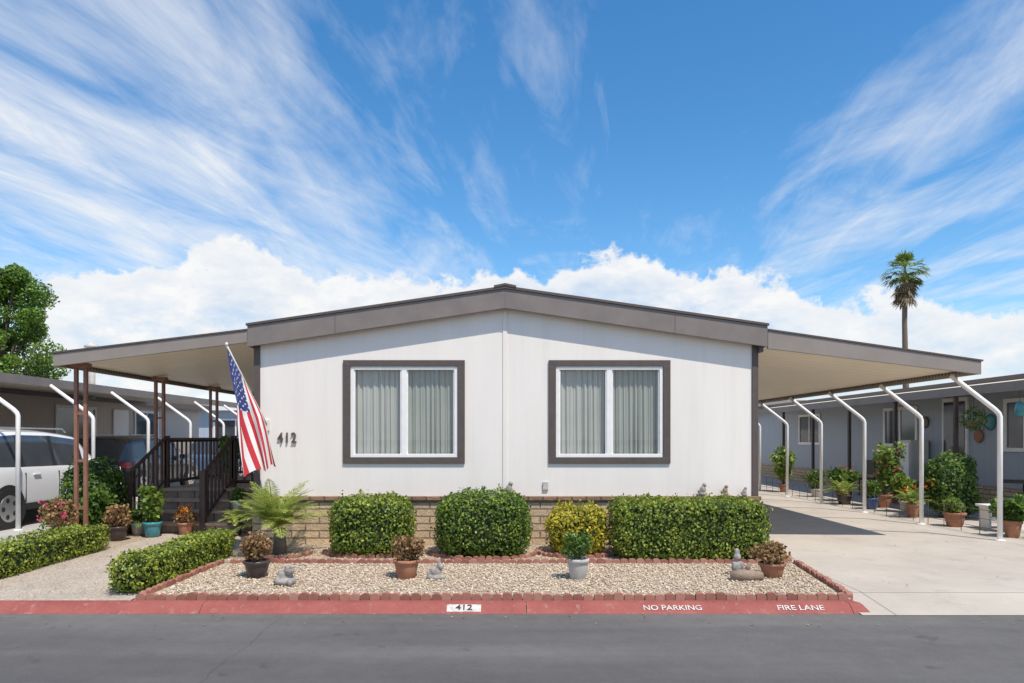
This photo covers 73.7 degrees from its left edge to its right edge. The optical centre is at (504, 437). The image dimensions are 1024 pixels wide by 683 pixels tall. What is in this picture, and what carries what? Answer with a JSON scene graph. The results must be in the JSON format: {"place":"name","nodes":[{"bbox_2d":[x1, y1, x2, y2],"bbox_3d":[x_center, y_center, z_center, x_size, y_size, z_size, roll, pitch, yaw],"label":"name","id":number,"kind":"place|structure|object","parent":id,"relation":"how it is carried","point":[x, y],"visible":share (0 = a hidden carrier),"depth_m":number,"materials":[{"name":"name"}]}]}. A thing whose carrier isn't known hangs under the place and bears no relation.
{"place":"outdoors","nodes":[
{"label":"outdoors","id":0,"kind":"place"},
{"bbox_2d":[0,474,593,599],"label":"lot paving","id":1,"kind":"structure","parent":0,"point":[62,575],"depth_m":7.79,"materials":[{"name":"concrete"}]},
{"bbox_2d":[0,263,71,379],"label":"broadleaf tree","id":2,"kind":"object","parent":1,"relation":"on","point":[18,287],"visible":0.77,"depth_m":35.68,"materials":[{"name":"green plant"}]},
{"bbox_2d":[0,523,111,577],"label":"box hedge","id":3,"kind":"object","parent":1,"relation":"on","point":[35,549],"visible":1,"depth_m":8.43,"materials":[{"name":"green plant"}]},
{"bbox_2d":[36,497,79,533],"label":"potted plant","id":4,"kind":"object","parent":1,"relation":"on","point":[58,515],"visible":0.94,"depth_m":9.64,"materials":[{"name":"brown plant"}]},
{"bbox_2d":[0,427,121,530],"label":"parked suv","id":5,"kind":"object","parent":1,"relation":"on","point":[46,457],"visible":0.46,"depth_m":12.32,"materials":[{"name":"white paint"}]},
{"bbox_2d":[56,454,129,534],"bbox_3d":[-6.558,0.925,10.895,1.018,1.334,0.919,0,0,0],"label":"round shrub","id":6,"kind":"object","parent":1,"relation":"on","point":[111,477],"visible":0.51,"depth_m":10.69,"materials":[{"name":"green plant"}]},
{"bbox_2d":[79,482,119,533],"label":"potted plant","id":7,"kind":"object","parent":1,"relation":"on","point":[97,508],"visible":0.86,"depth_m":10.42,"materials":[{"name":"green plant"}]},
{"bbox_2d":[0,341,208,454],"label":"neighboring house","id":8,"kind":"structure","parent":1,"relation":"on","point":[42,409],"depth_m":21.51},
{"bbox_2d":[58,407,93,438],"bbox_3d":[-12.993,-0.390,20.700,0.010,1.000,1.800,0,0,0],"label":"window glass","id":9,"kind":"structure","parent":8,"relation":"in","point":[65,416],"depth_m":20.37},
{"bbox_2d":[112,409,128,434],"bbox_3d":[-12.973,0.060,23.050,0.045,2.000,0.900,0,0,0],"label":"door","id":10,"kind":"structure","parent":8,"relation":"in","point":[120,418],"depth_m":23.00,"materials":[{"name":"white paint"}]},
{"bbox_2d":[136,413,153,436],"bbox_3d":[-12.993,-0.390,24.750,0.010,1.000,1.500,0,0,0],"label":"window glass","id":11,"kind":"structure","parent":8,"relation":"in","point":[140,421],"depth_m":24.54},
{"bbox_2d":[101,503,132,540],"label":"potted plant","id":12,"kind":"object","parent":1,"relation":"on","point":[115,516],"visible":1,"depth_m":10.31,"materials":[{"name":"brown plant"}]},
{"bbox_2d":[0,372,236,530],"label":"neighbour carport","id":13,"kind":"object","parent":1,"relation":"on","point":[63,388],"visible":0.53,"depth_m":15.16,"materials":[{"name":"white paint"}]},
{"bbox_2d":[79,434,197,496],"bbox_3d":[-10.600,0.764,19.650,2.180,1.704,4.500,0,0,0],"label":"parked car","id":14,"kind":"object","parent":1,"relation":"on","point":[127,452],"visible":0.35,"depth_m":17.98,"materials":[{"name":"blue paint"}]},
{"bbox_2d":[128,502,160,534],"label":"potted plant","id":15,"kind":"object","parent":1,"relation":"on","point":[137,528],"visible":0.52,"depth_m":10.91,"materials":[{"name":"green plant"}]},
{"bbox_2d":[136,483,166,537],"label":"potted plant","id":16,"kind":"object","parent":1,"relation":"on","point":[152,503],"visible":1,"depth_m":10.67,"materials":[{"name":"green plant"}]},
{"bbox_2d":[51,329,253,527],"bbox_3d":[-5.080,-0.003,15.426,2.860,3.125,11.268,0,0,0],"label":"porch awning","id":17,"kind":"object","parent":1,"relation":"on","point":[199,361],"visible":0.48,"depth_m":10.46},
{"bbox_2d":[105,526,236,592],"bbox_3d":[-3.776,1.368,7.955,0.529,0.448,2.534,0,0,0],"label":"box hedge","id":18,"kind":"object","parent":1,"relation":"on","point":[134,571],"visible":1,"depth_m":7.41,"materials":[{"name":"green plant"}]},
{"bbox_2d":[140,560,223,593],"bbox_3d":[-3.526,1.541,7.564,0.061,0.098,1.772,0,0,2],"label":"brick edging","id":19,"kind":"object","parent":1,"relation":"on","point":[170,582],"visible":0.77,"depth_m":7.41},
{"bbox_2d":[172,504,197,534],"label":"potted plant","id":20,"kind":"object","parent":1,"relation":"on","point":[184,525],"visible":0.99,"depth_m":10.93,"materials":[{"name":"brown plant"}]},
{"bbox_2d":[125,436,253,532],"bbox_3d":[-4.947,0.760,14.578,2.535,1.600,6.845,0,0,0],"label":"porch","id":21,"kind":"object","parent":1,"relation":"on","point":[206,499],"visible":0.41,"depth_m":11.96,"materials":[{"name":"brown metal"}]},
{"bbox_2d":[218,434,240,484],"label":"potted plant","id":22,"kind":"object","parent":21,"relation":"on","point":[224,441],"visible":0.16,"depth_m":12.85,"materials":[{"name":"green plant"}]},
{"bbox_2d":[229,487,246,509],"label":"potted plant","id":23,"kind":"object","parent":21,"relation":"on","point":[236,495],"visible":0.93,"depth_m":11.58,"materials":[{"name":"green plant"}]},
{"bbox_2d":[187,437,242,476],"bbox_3d":[-11.000,0.798,27.400,2.180,1.631,4.400,0,0,0],"label":"parked car","id":24,"kind":"object","parent":1,"relation":"on","point":[240,475],"visible":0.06,"depth_m":25.36,"materials":[{"name":"blue paint"}]},
{"bbox_2d":[196,395,237,437],"bbox_3d":[-11.250,-0.365,36.985,10.140,3.950,8.730,0,0,0],"label":"distant blue home","id":25,"kind":"object","parent":1,"relation":"on","point":[227,417],"visible":0.09,"depth_m":33.00,"materials":[{"name":"grey"}]},
{"bbox_2d":[219,420,237,437],"bbox_3d":[-13.000,-0.340,32.993,2.000,1.000,0.010,0,0,0],"label":"window glass","id":26,"kind":"structure","parent":25,"relation":"in","point":[229,424],"depth_m":32.99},
{"bbox_2d":[215,508,251,535],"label":"potted plant","id":27,"kind":"object","parent":1,"relation":"on","point":[233,524],"visible":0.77,"depth_m":10.82,"materials":[{"name":"green plant"}]},
{"bbox_2d":[135,592,848,600],"bbox_3d":[-0.125,1.540,6.590,6.849,0.099,0.071,0,0,0],"label":"brick edging","id":28,"kind":"object","parent":1,"relation":"on","point":[487,596],"visible":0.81,"depth_m":6.56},
{"bbox_2d":[155,562,850,598],"bbox_3d":[0.030,1.548,7.530,7.120,0.038,1.900,0,0,0],"label":"gravel bed","id":29,"kind":"object","parent":1,"relation":"on","point":[380,578],"visible":0.82,"depth_m":7.39,"materials":[{"name":"gravel"}]},
{"bbox_2d":[239,530,272,578],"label":"potted plant","id":30,"kind":"object","parent":29,"relation":"on","point":[257,563],"visible":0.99,"depth_m":7.50,"materials":[{"name":"brown plant"}]},
{"bbox_2d":[274,565,295,585],"bbox_3d":[-2.320,1.445,7.186,0.233,0.228,0.222,0,0,0],"label":"stone frog","id":31,"kind":"object","parent":29,"relation":"on","point":[284,577],"visible":1,"depth_m":7.13},
{"bbox_2d":[390,535,426,579],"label":"potted plant","id":32,"kind":"object","parent":29,"relation":"on","point":[406,563],"visible":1,"depth_m":7.47,"materials":[{"name":"brown plant"}]},
{"bbox_2d":[426,558,444,579],"bbox_3d":[-0.760,1.444,7.500,0.213,0.252,0.137,0,0,0],"label":"stone rabbit","id":33,"kind":"object","parent":29,"relation":"on","point":[434,572],"visible":0.94,"depth_m":7.46},
{"bbox_2d":[230,558,787,563],"bbox_3d":[0.048,1.541,8.460,6.893,0.098,0.071,0,0,0],"label":"brick edging","id":34,"kind":"object","parent":29,"relation":"on","point":[522,561],"visible":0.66,"depth_m":8.43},
{"bbox_2d":[559,530,593,580],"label":"potted plant","id":35,"kind":"object","parent":29,"relation":"on","point":[576,560],"visible":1,"depth_m":7.42,"materials":[{"name":"green plant"}]},
{"bbox_2d":[731,548,743,570],"bbox_3d":[2.620,1.398,7.718,0.138,0.299,0.111,0,0,0],"label":"stone gnome","id":36,"kind":"object","parent":29,"relation":"on","point":[737,564],"visible":0.76,"depth_m":7.68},
{"bbox_2d":[730,562,763,580],"bbox_3d":[2.629,1.457,7.430,0.362,0.209,0.157,0,0,0],"label":"driftwood log","id":37,"kind":"object","parent":29,"relation":"on","point":[746,573],"visible":0.97,"depth_m":7.39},
{"bbox_2d":[743,540,792,578],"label":"potted plant","id":38,"kind":"object","parent":29,"relation":"on","point":[771,556],"visible":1,"depth_m":7.55,"materials":[{"name":"brown plant"}]},
{"bbox_2d":[252,500,759,544],"bbox_3d":[0.015,1.258,9.970,7.350,0.705,0.160,0,0,0],"label":"brick skirting","id":39,"kind":"object","parent":1,"relation":"on","point":[311,532],"visible":0.11,"depth_m":9.89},
{"bbox_2d":[251,496,760,499],"bbox_3d":[0.015,0.876,9.949,7.370,0.056,0.198,0,0,0],"label":"skirting cap","id":40,"kind":"object","parent":39,"relation":"on","point":[525,497],"visible":0.46,"depth_m":9.85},
{"bbox_2d":[254,345,259,495],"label":"corner trim","id":41,"kind":"structure","parent":40,"relation":"on","point":[257,391],"depth_m":9.93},
{"bbox_2d":[260,309,751,495],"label":"front wall","id":42,"kind":"structure","parent":40,"relation":"on","point":[301,389],"depth_m":9.95,"materials":[{"name":"white"}]},
{"bbox_2d":[225,342,275,476],"bbox_3d":[-3.397,-0.362,9.386,0.341,1.759,1.103,0,0,8],"label":"american flag","id":43,"kind":"object","parent":42,"relation":"attached to","point":[254,442],"visible":1,"depth_m":9.28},
{"bbox_2d":[247,289,504,346],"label":"gable fascia","id":44,"kind":"structure","parent":42,"relation":"attached to","point":[333,323],"depth_m":9.80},
{"bbox_2d":[246,286,504,325],"bbox_3d":[-1.857,-1.893,9.815,3.715,0.573,0.070,0,0,0],"label":"drip edge","id":45,"kind":"object","parent":44,"relation":"attached to","point":[379,305],"visible":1,"depth_m":9.78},
{"bbox_2d":[343,457,464,463],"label":"trim bottom","id":46,"kind":"structure","parent":42,"relation":"attached to","point":[403,460],"depth_m":9.92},
{"bbox_2d":[343,366,349,456],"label":"trim","id":47,"kind":"structure","parent":46,"relation":"on","point":[346,411],"depth_m":9.92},
{"bbox_2d":[458,366,464,456],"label":"trim","id":48,"kind":"structure","parent":46,"relation":"on","point":[461,411],"depth_m":9.92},
{"bbox_2d":[343,360,464,365],"bbox_3d":[-1.470,-1.085,9.934,1.770,0.089,0.028,0,0,0],"label":"window trim","id":49,"kind":"structure","parent":42,"relation":"attached to","point":[403,362],"depth_m":9.92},
{"bbox_2d":[350,366,457,369],"bbox_3d":[-1.470,-1.015,9.974,1.560,0.050,0.072,0,0,0],"label":"frame top","id":50,"kind":"object","parent":42,"relation":"attached to","point":[403,367],"visible":1,"depth_m":9.94,"materials":[{"name":"white paint"}]},
{"bbox_2d":[356,370,399,453],"bbox_3d":[-1.885,-0.352,10.055,0.830,1.475,0.063,0,0,0],"label":"curtain","id":51,"kind":"object","parent":50,"relation":"hanging from","point":[377,411],"visible":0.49,"depth_m":10.05,"materials":[{"name":"fabric"}]},
{"bbox_2d":[408,370,452,453],"bbox_3d":[-1.056,-0.352,10.056,0.832,1.475,0.062,0,0,0],"label":"curtain","id":52,"kind":"object","parent":50,"relation":"hanging from","point":[430,411],"visible":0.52,"depth_m":10.05,"materials":[{"name":"fabric"}]},
{"bbox_2d":[350,454,457,456],"bbox_3d":[-1.470,0.260,9.974,1.560,0.050,0.072,0,0,0],"label":"frame bottom","id":53,"kind":"object","parent":42,"relation":"attached to","point":[403,455],"visible":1,"depth_m":9.94,"materials":[{"name":"white paint"}]},
{"bbox_2d":[350,370,353,453],"bbox_3d":[-2.225,-0.378,9.974,0.050,1.225,0.072,0,0,0],"label":"frame","id":54,"kind":"object","parent":53,"relation":"on","point":[351,411],"visible":1,"depth_m":9.94,"materials":[{"name":"white paint"}]},
{"bbox_2d":[354,370,355,453],"bbox_3d":[-2.191,-0.378,9.963,0.018,1.225,0.022,0,0,0],"label":"sash","id":55,"kind":"object","parent":53,"relation":"on","point":[354,411],"visible":1,"depth_m":9.96,"materials":[{"name":"white paint"}]},
{"bbox_2d":[401,370,406,453],"bbox_3d":[-1.470,-0.378,9.973,0.076,1.225,0.063,0,0,0],"label":"mullion","id":56,"kind":"object","parent":53,"relation":"on","point":[403,411],"visible":1,"depth_m":9.94,"materials":[{"name":"white paint"}]},
{"bbox_2d":[454,370,457,453],"bbox_3d":[-0.715,-0.378,9.974,0.050,1.225,0.072,0,0,0],"label":"frame","id":57,"kind":"object","parent":53,"relation":"on","point":[455,411],"visible":1,"depth_m":9.94,"materials":[{"name":"white paint"}]},
{"bbox_2d":[503,309,506,487],"bbox_3d":[0.000,-0.546,9.943,0.064,2.787,0.012,0,0,0],"label":"batten","id":58,"kind":"object","parent":42,"relation":"attached to","point":[504,398],"visible":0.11,"depth_m":9.94,"materials":[{"name":"white"}]},
{"bbox_2d":[556,366,662,369],"bbox_3d":[1.520,-1.015,9.974,1.560,0.050,0.072,0,0,0],"label":"frame top","id":59,"kind":"object","parent":42,"relation":"attached to","point":[609,367],"visible":1,"depth_m":9.94,"materials":[{"name":"white paint"}]},
{"bbox_2d":[560,370,604,453],"bbox_3d":[1.105,-0.352,10.055,0.830,1.475,0.063,0,0,0],"label":"curtain","id":60,"kind":"object","parent":59,"relation":"hanging from","point":[582,411],"visible":0.57,"depth_m":10.05,"materials":[{"name":"fabric"}]},
{"bbox_2d":[613,370,657,453],"bbox_3d":[1.934,-0.352,10.056,0.832,1.475,0.062,0,0,0],"label":"curtain","id":61,"kind":"object","parent":59,"relation":"hanging from","point":[635,411],"visible":0.61,"depth_m":10.05,"materials":[{"name":"fabric"}]},
{"bbox_2d":[556,454,662,456],"bbox_3d":[1.520,0.260,9.974,1.560,0.050,0.072,0,0,0],"label":"frame bottom","id":62,"kind":"object","parent":42,"relation":"attached to","point":[609,455],"visible":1,"depth_m":9.94,"materials":[{"name":"white paint"}]},
{"bbox_2d":[556,370,558,453],"bbox_3d":[0.765,-0.378,9.974,0.050,1.225,0.072,0,0,0],"label":"frame","id":63,"kind":"object","parent":62,"relation":"on","point":[557,411],"visible":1,"depth_m":9.94,"materials":[{"name":"white paint"}]},
{"bbox_2d":[605,370,606,453],"bbox_3d":[1.473,-0.378,9.963,0.018,1.225,0.022,0,0,0],"label":"sash","id":64,"kind":"object","parent":62,"relation":"on","point":[605,411],"visible":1,"depth_m":9.95,"materials":[{"name":"white paint"}]},
{"bbox_2d":[607,370,611,453],"bbox_3d":[1.520,-0.378,9.973,0.076,1.225,0.063,0,0,0],"label":"mullion","id":65,"kind":"object","parent":62,"relation":"on","point":[609,411],"visible":1,"depth_m":9.94,"materials":[{"name":"white paint"}]},
{"bbox_2d":[659,370,662,453],"bbox_3d":[2.275,-0.378,9.974,0.050,1.225,0.072,0,0,0],"label":"frame","id":66,"kind":"object","parent":62,"relation":"on","point":[660,411],"visible":1,"depth_m":9.94,"materials":[{"name":"white paint"}]},
{"bbox_2d":[549,457,670,463],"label":"trim bottom","id":67,"kind":"structure","parent":42,"relation":"attached to","point":[609,460],"depth_m":9.92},
{"bbox_2d":[549,366,555,456],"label":"trim","id":68,"kind":"structure","parent":67,"relation":"on","point":[552,411],"depth_m":9.92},
{"bbox_2d":[663,366,670,456],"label":"trim","id":69,"kind":"structure","parent":67,"relation":"on","point":[666,411],"depth_m":9.92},
{"bbox_2d":[549,360,670,365],"bbox_3d":[1.520,-1.085,9.934,1.770,0.089,0.028,0,0,0],"label":"window trim","id":70,"kind":"structure","parent":42,"relation":"attached to","point":[609,362],"depth_m":9.92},
{"bbox_2d":[505,289,767,346],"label":"gable fascia","id":71,"kind":"structure","parent":42,"relation":"attached to","point":[678,323],"depth_m":9.80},
{"bbox_2d":[505,286,768,325],"bbox_3d":[1.893,-1.893,9.815,3.785,0.573,0.070,0,0,0],"label":"drip edge","id":72,"kind":"object","parent":71,"relation":"attached to","point":[633,305],"visible":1,"depth_m":9.78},
{"bbox_2d":[752,345,757,495],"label":"corner trim","id":73,"kind":"structure","parent":40,"relation":"on","point":[754,420],"depth_m":9.93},
{"bbox_2d":[224,544,792,562],"bbox_3d":[0.010,1.548,9.220,7.180,0.034,1.460,0,0,0],"label":"planting bed","id":74,"kind":"object","parent":1,"relation":"on","point":[296,549],"visible":0.21,"depth_m":9.14,"materials":[{"name":"soil"}]},
{"bbox_2d":[219,478,329,554],"bbox_3d":[-3.029,1.038,9.120,1.396,1.044,1.333,0,0,0],"label":"young date palm","id":75,"kind":"object","parent":74,"relation":"on","point":[274,513],"visible":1,"depth_m":8.99,"materials":[{"name":"green plant"}]},
{"bbox_2d":[244,551,312,558],"bbox_3d":[-3.002,1.543,8.877,0.888,0.094,0.445,0,0,0],"label":"brick edging","id":76,"kind":"object","parent":74,"relation":"on","point":[300,555],"visible":0.42,"depth_m":8.76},
{"bbox_2d":[327,489,417,556],"bbox_3d":[-1.775,1.137,9.171,1.190,0.912,0.968,0,0,0],"label":"clipped shrub","id":77,"kind":"object","parent":74,"relation":"on","point":[375,523],"visible":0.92,"depth_m":8.82,"materials":[{"name":"green plant"}]},
{"bbox_2d":[323,549,422,558],"bbox_3d":[-1.778,1.541,8.981,1.353,0.098,0.459,0,0,0],"label":"brick edging","id":78,"kind":"object","parent":74,"relation":"on","point":[354,555],"visible":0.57,"depth_m":8.79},
{"bbox_2d":[430,484,532,556],"bbox_3d":[-0.305,1.104,9.076,1.363,0.974,1.034,0,0,0],"label":"clipped shrub","id":79,"kind":"object","parent":74,"relation":"on","point":[476,522],"visible":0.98,"depth_m":8.72,"materials":[{"name":"green plant"}]},
{"bbox_2d":[427,550,537,559],"bbox_3d":[-0.291,1.541,8.892,1.497,0.098,0.536,0,0,0],"label":"brick edging","id":80,"kind":"object","parent":74,"relation":"on","point":[461,557],"visible":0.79,"depth_m":8.73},
{"bbox_2d":[543,498,610,554],"bbox_3d":[0.983,1.204,9.199,0.940,0.782,0.839,0,0,0],"label":"golden shrub","id":81,"kind":"object","parent":74,"relation":"on","point":[589,519],"visible":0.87,"depth_m":8.95,"materials":[{"name":"yellow plant"}]},
{"bbox_2d":[536,550,618,557],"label":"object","id":82,"kind":"object","parent":74,"relation":"on","point":[595,555],"visible":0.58,"depth_m":8.85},
{"bbox_2d":[605,492,772,559],"bbox_3d":[2.384,1.158,8.975,2.111,0.883,0.966,0,0,0],"label":"boxwood hedge","id":83,"kind":"object","parent":74,"relation":"on","point":[696,527],"visible":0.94,"depth_m":8.64,"materials":[{"name":"green plant"}]},
{"bbox_2d":[0,613,1023,682],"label":"road","id":84,"kind":"structure","parent":0,"point":[458,648],"depth_m":5.32,"materials":[{"name":"asphalt"}]},
{"bbox_2d":[0,600,869,613],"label":"red curb","id":85,"kind":"structure","parent":84,"relation":"on","point":[429,607],"depth_m":6.41,"materials":[{"name":"paint"}]},
{"bbox_2d":[0,0,1023,399],"label":"sky","id":86,"kind":"structure","parent":0,"point":[170,168],"materials":[{"name":"blue"}]},
{"bbox_2d":[851,460,875,494],"bbox_3d":[9.850,1.085,18.800,0.480,0.950,0.480,0,0,0],"label":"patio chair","id":87,"kind":"object","parent":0,"point":[870,464],"visible":0.57,"depth_m":18.71,"materials":[{"name":"wood"}]},
{"bbox_2d":[758,475,1023,614],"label":"driveway","id":88,"kind":"structure","parent":0,"point":[982,573],"depth_m":9.13,"materials":[{"name":"concrete"}]},
{"bbox_2d":[768,445,796,491],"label":"potted plant","id":89,"kind":"object","parent":88,"relation":"on","point":[779,458],"visible":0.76,"depth_m":19.53,"materials":[{"name":"green plant"}]},
{"bbox_2d":[801,469,825,496],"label":"potted plant","id":90,"kind":"object","parent":88,"relation":"on","point":[813,478],"visible":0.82,"depth_m":17.94,"materials":[{"name":"green plant"}]},
{"bbox_2d":[793,560,852,600],"bbox_3d":[3.476,1.541,7.552,0.061,0.097,1.838,0,0,8],"label":"brick edging","id":91,"kind":"object","parent":88,"relation":"on","point":[837,587],"visible":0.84,"depth_m":7.34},
{"bbox_2d":[823,473,859,504],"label":"potted plant","id":92,"kind":"object","parent":88,"relation":"on","point":[848,497],"visible":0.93,"depth_m":15.91,"materials":[{"name":"green plant"}]},
{"bbox_2d":[825,463,860,500],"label":"potted plant","id":93,"kind":"object","parent":88,"relation":"on","point":[835,474],"visible":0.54,"depth_m":16.67,"materials":[{"name":"green plant"}]},
{"bbox_2d":[861,480,880,509],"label":"potted plant","id":94,"kind":"object","parent":88,"relation":"on","point":[872,486],"visible":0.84,"depth_m":14.81,"materials":[{"name":"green plant"}]},
{"bbox_2d":[761,476,995,533],"bbox_3d":[7.679,1.350,15.775,0.011,0.420,10.361,0,0,0],"label":"wire fence","id":95,"kind":"object","parent":88,"relation":"on","point":[913,499],"visible":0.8,"depth_m":13.93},
{"bbox_2d":[758,329,1005,540],"bbox_3d":[5.623,-0.003,15.426,3.903,3.125,11.268,0,0,0],"label":"carport","id":96,"kind":"object","parent":88,"relation":"on","point":[792,366],"visible":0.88,"depth_m":11.01,"materials":[{"name":"beige metal"}]},
{"bbox_2d":[872,441,907,507],"bbox_3d":[8.630,0.814,15.298,0.682,1.493,0.906,0,0,20],"label":"potted plant","id":97,"kind":"object","parent":88,"relation":"on","point":[887,467],"visible":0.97,"depth_m":15.20,"materials":[{"name":"green plant"}]},
{"bbox_2d":[758,379,1023,493],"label":"neighbour porch cover","id":98,"kind":"object","parent":88,"relation":"on","point":[956,392],"visible":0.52,"depth_m":16.40,"materials":[{"name":"beige metal"}]},
{"bbox_2d":[958,396,988,431],"bbox_3d":[9.598,-0.550,13.984,0.571,0.880,0.532,0,0,0],"label":"hanging basket","id":99,"kind":"object","parent":98,"relation":"hanging from","point":[973,423],"visible":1,"depth_m":13.93,"materials":[{"name":"green plant"}]},
{"bbox_2d":[758,373,1023,503],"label":"neighboring house","id":100,"kind":"structure","parent":88,"relation":"on","point":[938,429],"depth_m":18.06,"materials":[{"name":"paint"}]},
{"bbox_2d":[800,416,818,441],"bbox_3d":[10.593,-0.290,23.750,0.010,0.900,1.500,0,0,0],"label":"window glass","id":101,"kind":"structure","parent":100,"relation":"in","point":[804,421],"depth_m":23.99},
{"bbox_2d":[886,410,914,443],"bbox_3d":[10.593,-0.290,18.300,0.010,0.900,1.400,0,0,0],"label":"window glass","id":102,"kind":"structure","parent":100,"relation":"in","point":[907,417],"depth_m":18.15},
{"bbox_2d":[943,401,964,458],"bbox_3d":[10.546,0.060,16.050,0.012,1.800,0.740,0,0,0],"label":"screen door","id":103,"kind":"structure","parent":100,"relation":"in","point":[947,407],"depth_m":16.16,"materials":[{"name":"glass"}]},
{"bbox_2d":[942,397,968,457],"bbox_3d":[10.576,0.060,16.050,0.042,2.000,0.900,0,0,0],"label":"door frame","id":104,"kind":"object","parent":100,"relation":"in","point":[966,399],"depth_m":15.65,"materials":[{"name":"white paint"}]},
{"bbox_2d":[1007,402,1022,447],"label":"window glass","id":105,"kind":"structure","parent":100,"relation":"in","point":[1014,423],"depth_m":14.22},
{"bbox_2d":[890,472,915,512],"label":"potted plant","id":106,"kind":"object","parent":88,"relation":"on","point":[899,482],"visible":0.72,"depth_m":14.21,"materials":[{"name":"green plant"}]},
{"bbox_2d":[878,249,931,387],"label":"fan palm tree","id":107,"kind":"object","parent":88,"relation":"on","point":[905,293],"visible":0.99,"depth_m":49.83,"materials":[{"name":"green plant"}]},
{"bbox_2d":[899,440,928,493],"bbox_3d":[10.300,0.810,17.250,0.500,1.500,0.500,0,0,0],"label":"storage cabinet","id":108,"kind":"object","parent":88,"relation":"on","point":[910,464],"visible":0.37,"depth_m":17.00,"materials":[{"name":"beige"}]},
{"bbox_2d":[891,479,938,517],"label":"potted plant","id":109,"kind":"object","parent":88,"relation":"on","point":[912,495],"visible":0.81,"depth_m":13.31,"materials":[{"name":"green plant"}]},
{"bbox_2d":[917,449,983,516],"bbox_3d":[8.757,0.900,13.403,1.117,1.361,0.963,0,0,0],"label":"vine shrub","id":110,"kind":"object","parent":88,"relation":"on","point":[947,474],"visible":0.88,"depth_m":13.14,"materials":[{"name":"green plant"}]},
{"bbox_2d":[942,496,966,526],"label":"potted plant","id":111,"kind":"object","parent":88,"relation":"on","point":[955,510],"visible":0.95,"depth_m":11.91,"materials":[{"name":"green plant"}]},
{"bbox_2d":[975,504,1023,529],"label":"pedestal","id":112,"kind":"object","parent":88,"relation":"on","point":[984,522],"visible":0.45,"depth_m":11.66,"materials":[{"name":"white paint"}]},
{"bbox_2d":[990,493,1023,537],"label":"potted plant","id":113,"kind":"object","parent":88,"relation":"on","point":[1013,514],"visible":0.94,"depth_m":10.61,"materials":[{"name":"green plant"}]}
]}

